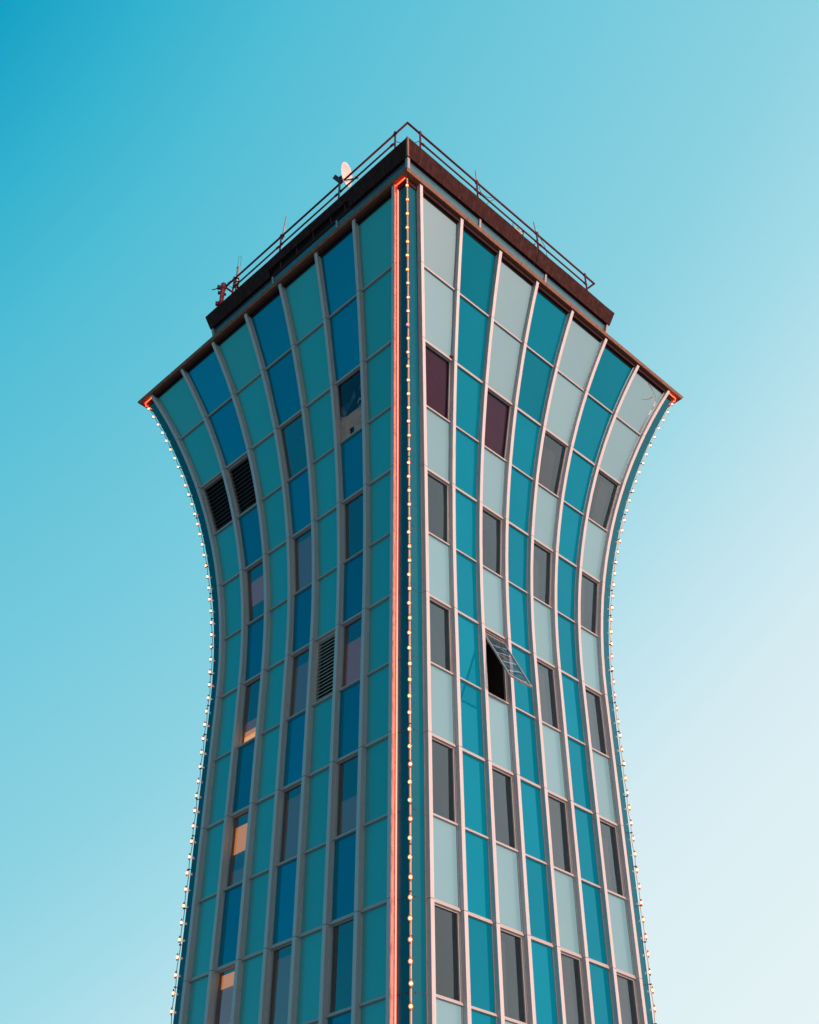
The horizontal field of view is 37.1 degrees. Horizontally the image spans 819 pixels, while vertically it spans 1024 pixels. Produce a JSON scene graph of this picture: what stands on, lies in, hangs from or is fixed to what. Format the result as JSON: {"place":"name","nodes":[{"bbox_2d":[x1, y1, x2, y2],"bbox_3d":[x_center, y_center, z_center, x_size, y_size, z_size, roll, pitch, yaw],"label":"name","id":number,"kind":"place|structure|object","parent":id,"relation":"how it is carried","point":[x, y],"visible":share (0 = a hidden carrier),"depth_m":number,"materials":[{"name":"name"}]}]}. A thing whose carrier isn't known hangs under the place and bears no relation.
{"place":"outdoors","nodes":[
{"label":"outdoors","id":0,"kind":"place"},
{"bbox_2d":[0,0,818,1023],"label":"sky","id":1,"kind":"structure","parent":0,"point":[668,150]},
{"label":"ground","id":2,"kind":"structure","parent":0,"visible":0},
{"bbox_2d":[138,136,682,1023],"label":"control tower","id":3,"kind":"structure","parent":2,"relation":"on","point":[540,400],"depth_m":31.83,"materials":[{"name":"glass"}]},
{"bbox_2d":[146,404,213,1023],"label":"string lights","id":4,"kind":"object","parent":3,"relation":"hanging from","point":[198,781],"visible":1,"depth_m":33.30,"materials":[{"name":"glass"}]},
{"bbox_2d":[212,281,229,305],"bbox_3d":[-6.934,-7.780,44.489,0.654,2.046,0.215,0,-39,0],"label":"warning beacon","id":5,"kind":"object","parent":3,"relation":"on","point":[222,289],"visible":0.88,"depth_m":44.66,"materials":[{"name":"red metal"}]},
{"bbox_2d":[212,965,234,1023],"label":"window","id":6,"kind":"structure","parent":3,"relation":"in","point":[225,978],"depth_m":27.69,"materials":[{"name":"glass"}]},
{"bbox_2d":[229,256,241,289],"bbox_3d":[-6.411,-8.383,44.575,0.350,3.007,0.170,0,-39,0],"label":"loop antenna","id":7,"kind":"object","parent":3,"relation":"on","point":[237,280],"visible":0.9,"depth_m":44.67,"materials":[{"name":"metal"}]},
{"bbox_2d":[226,809,248,886],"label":"window","id":8,"kind":"structure","parent":3,"relation":"in","point":[235,868],"depth_m":30.00,"materials":[{"name":"glass"}]},
{"bbox_2d":[215,280,271,332],"bbox_3d":[-5.617,-6.202,41.873,0.410,2.600,3.353,32,-49,-33],"label":"cab window","id":9,"kind":"structure","parent":3,"relation":"in","point":[269,283],"depth_m":42.55,"materials":[{"name":"blue glass"}]},
{"bbox_2d":[239,677,259,744],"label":"window","id":10,"kind":"structure","parent":3,"relation":"in","point":[251,692],"depth_m":32.58,"materials":[{"name":"glass"}]},
{"bbox_2d":[246,560,263,622],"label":"window","id":11,"kind":"structure","parent":3,"relation":"in","point":[254,575],"depth_m":34.85,"materials":[{"name":"glass"}]},
{"bbox_2d":[267,942,291,1023],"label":"window","id":12,"kind":"structure","parent":3,"relation":"in","point":[281,956],"depth_m":26.42,"materials":[{"name":"glass"}]},
{"bbox_2d":[278,783,300,862],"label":"window","id":13,"kind":"structure","parent":3,"relation":"in","point":[288,846],"depth_m":28.81,"materials":[{"name":"glass"}]},
{"bbox_2d":[280,413,306,479],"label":"window","id":14,"kind":"structure","parent":3,"relation":"in","point":[292,434],"depth_m":36.19,"materials":[{"name":"glass"}]},
{"bbox_2d":[293,527,311,592],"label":"window","id":15,"kind":"structure","parent":3,"relation":"in","point":[302,544],"depth_m":33.60,"materials":[{"name":"glass"}]},
{"bbox_2d":[288,647,321,717],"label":"window","id":16,"kind":"structure","parent":3,"relation":"in","point":[299,672],"depth_m":31.25,"materials":[{"name":"glass"}]},
{"bbox_2d":[274,223,335,280],"bbox_3d":[-3.360,-7.669,40.099,0.410,2.600,3.227,32,-49,-33],"label":"cab window","id":17,"kind":"structure","parent":3,"relation":"in","point":[333,227],"depth_m":40.73,"materials":[{"name":"blue glass"}]},
{"bbox_2d":[328,917,353,1013],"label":"window","id":18,"kind":"structure","parent":3,"relation":"in","point":[341,958],"depth_m":25.55,"materials":[{"name":"glass"}]},
{"bbox_2d":[335,754,357,836],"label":"window","id":19,"kind":"structure","parent":3,"relation":"in","point":[346,802],"depth_m":27.91,"materials":[{"name":"glass"}]},
{"bbox_2d":[338,162,358,197],"bbox_3d":[-2.089,-10.850,40.940,0.642,2.456,0.639,11,-41,-13],"label":"satellite dish","id":20,"kind":"object","parent":3,"relation":"on","point":[345,170],"visible":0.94,"depth_m":41.42,"materials":[{"name":"white paint"}]},
{"bbox_2d":[337,368,361,440],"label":"window","id":21,"kind":"structure","parent":3,"relation":"in","point":[349,390],"depth_m":34.53,"materials":[{"name":"glass"}]},
{"bbox_2d":[341,615,361,687],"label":"window","id":22,"kind":"structure","parent":3,"relation":"in","point":[351,645],"depth_m":30.16,"materials":[{"name":"glass"}]},
{"bbox_2d":[344,491,362,560],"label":"window","id":23,"kind":"structure","parent":3,"relation":"in","point":[353,509],"depth_m":32.82,"materials":[{"name":"glass"}]},
{"bbox_2d":[338,163,404,224],"bbox_3d":[-1.104,-9.135,38.326,0.410,2.600,3.353,32,-49,-33],"label":"cab window","id":24,"kind":"structure","parent":3,"relation":"in","point":[402,167],"depth_m":38.94,"materials":[{"name":"blue glass"}]},
{"bbox_2d":[395,191,398,1023],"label":"rope light","id":25,"kind":"object","parent":3,"relation":"attached to","point":[397,637],"visible":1,"depth_m":28.40,"materials":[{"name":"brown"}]},
{"bbox_2d":[405,178,413,1023],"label":"string lights","id":26,"kind":"object","parent":3,"relation":"hanging from","point":[410,876],"visible":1,"depth_m":28.09,"materials":[{"name":"metal"}]},
{"bbox_2d":[226,121,594,292],"bbox_3d":[0.006,-7.731,44.433,9.765,1.862,9.765,32,-49,-33],"label":"roof railing","id":27,"kind":"object","parent":3,"relation":"on","point":[442,161],"visible":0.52,"depth_m":41.96,"materials":[{"name":"brown metal"}]},
{"bbox_2d":[282,216,286,239],"bbox_3d":[-4.485,-10.148,43.520,0.149,1.261,0.080,0,-39,0],"label":"whip antenna","id":28,"kind":"object","parent":27,"relation":"attached to","point":[284,227],"visible":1,"depth_m":43.53,"materials":[{"name":"metal"}]},
{"bbox_2d":[333,174,342,181],"bbox_3d":[-2.481,-11.415,41.812,0.498,0.758,0.165,-27,-46,29],"label":"panel antenna","id":29,"kind":"object","parent":27,"relation":"attached to","point":[336,178],"visible":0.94,"depth_m":41.84,"materials":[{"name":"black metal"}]},
{"bbox_2d":[425,344,449,419],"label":"window","id":30,"kind":"structure","parent":3,"relation":"in","point":[437,366],"depth_m":33.59,"materials":[{"name":"glass"}]},
{"bbox_2d":[428,473,447,542],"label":"window","id":31,"kind":"structure","parent":3,"relation":"in","point":[437,489],"depth_m":32.27,"materials":[{"name":"glass"}]},
{"bbox_2d":[430,599,450,671],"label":"window","id":32,"kind":"structure","parent":3,"relation":"in","point":[440,640],"depth_m":29.97,"materials":[{"name":"glass"}]},
{"bbox_2d":[432,738,455,822],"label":"window","id":33,"kind":"structure","parent":3,"relation":"in","point":[443,779],"depth_m":27.49,"materials":[{"name":"glass"}]},
{"bbox_2d":[410,163,478,224],"bbox_3d":[1.020,-9.153,38.313,3.353,2.600,0.410,32,-49,-33],"label":"cab window","id":34,"kind":"structure","parent":3,"relation":"in","point":[412,167],"depth_m":38.90,"materials":[{"name":"grey glass"}]},
{"bbox_2d":[434,904,460,1001],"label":"window","id":35,"kind":"structure","parent":3,"relation":"in","point":[447,953],"depth_m":25.02,"materials":[{"name":"glass"}]},
{"bbox_2d":[482,508,501,575],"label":"window","id":36,"kind":"structure","parent":3,"relation":"in","point":[491,525],"depth_m":33.36,"materials":[{"name":"glass"}]},
{"bbox_2d":[484,390,510,458],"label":"window","id":37,"kind":"structure","parent":3,"relation":"in","point":[497,410],"depth_m":34.91,"materials":[{"name":"glass"}]},
{"bbox_2d":[492,767,515,848],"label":"window","id":38,"kind":"structure","parent":3,"relation":"in","point":[502,782],"depth_m":28.52,"materials":[{"name":"glass"}]},
{"bbox_2d":[485,630,531,701],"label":"window","id":39,"kind":"structure","parent":3,"relation":"in","point":[496,668],"depth_m":30.82,"materials":[{"name":"glass"}]},
{"bbox_2d":[481,222,543,279],"bbox_3d":[3.321,-7.724,40.060,3.227,2.600,0.410,32,-49,-33],"label":"cab window","id":40,"kind":"structure","parent":3,"relation":"in","point":[484,227],"depth_m":40.68,"materials":[{"name":"grey glass"}]},
{"bbox_2d":[500,929,526,1023],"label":"window","id":41,"kind":"structure","parent":3,"relation":"in","point":[511,944],"depth_m":25.95,"materials":[{"name":"glass"}]},
{"bbox_2d":[533,542,551,605],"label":"window","id":42,"kind":"structure","parent":3,"relation":"in","point":[541,556],"depth_m":34.28,"materials":[{"name":"glass"}]},
{"bbox_2d":[537,660,558,728],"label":"window","id":43,"kind":"structure","parent":3,"relation":"in","point":[548,703],"depth_m":31.81,"materials":[{"name":"glass"}]},
{"bbox_2d":[538,432,566,495],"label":"window","id":44,"kind":"structure","parent":3,"relation":"in","point":[553,451],"depth_m":36.40,"materials":[{"name":"glass"}]},
{"bbox_2d":[548,794,571,873],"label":"window","id":45,"kind":"structure","parent":3,"relation":"in","point":[557,808],"depth_m":29.30,"materials":[{"name":"glass"}]},
{"bbox_2d":[561,952,585,1023],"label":"window","id":46,"kind":"structure","parent":3,"relation":"in","point":[571,968],"depth_m":27.01,"materials":[{"name":"glass"}]},
{"bbox_2d":[546,277,604,329],"bbox_3d":[5.623,-6.296,41.808,3.353,2.600,0.410,32,-49,-33],"label":"cab window","id":47,"kind":"structure","parent":3,"relation":"in","point":[548,281],"depth_m":42.46,"materials":[{"name":"grey glass"}]},
{"bbox_2d":[581,573,597,633],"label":"window","id":48,"kind":"structure","parent":3,"relation":"in","point":[589,588],"depth_m":35.46,"materials":[{"name":"glass"}]},
{"bbox_2d":[585,688,606,754],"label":"window","id":49,"kind":"structure","parent":3,"relation":"in","point":[596,724],"depth_m":32.89,"materials":[{"name":"glass"}]},
{"bbox_2d":[589,471,618,529],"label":"window","id":50,"kind":"structure","parent":3,"relation":"in","point":[605,490],"depth_m":37.80,"materials":[{"name":"glass"}]},
{"bbox_2d":[600,820,623,896],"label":"window","id":51,"kind":"structure","parent":3,"relation":"in","point":[609,841],"depth_m":30.43,"materials":[{"name":"glass"}]},
{"bbox_2d":[616,973,638,1023],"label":"window","id":52,"kind":"structure","parent":3,"relation":"in","point":[626,988],"depth_m":28.20,"materials":[{"name":"glass"}]},
{"bbox_2d":[609,401,673,1023],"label":"string lights","id":53,"kind":"object","parent":3,"relation":"hanging from","point":[625,779],"visible":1,"depth_m":32.81,"materials":[{"name":"glass"}]}
]}

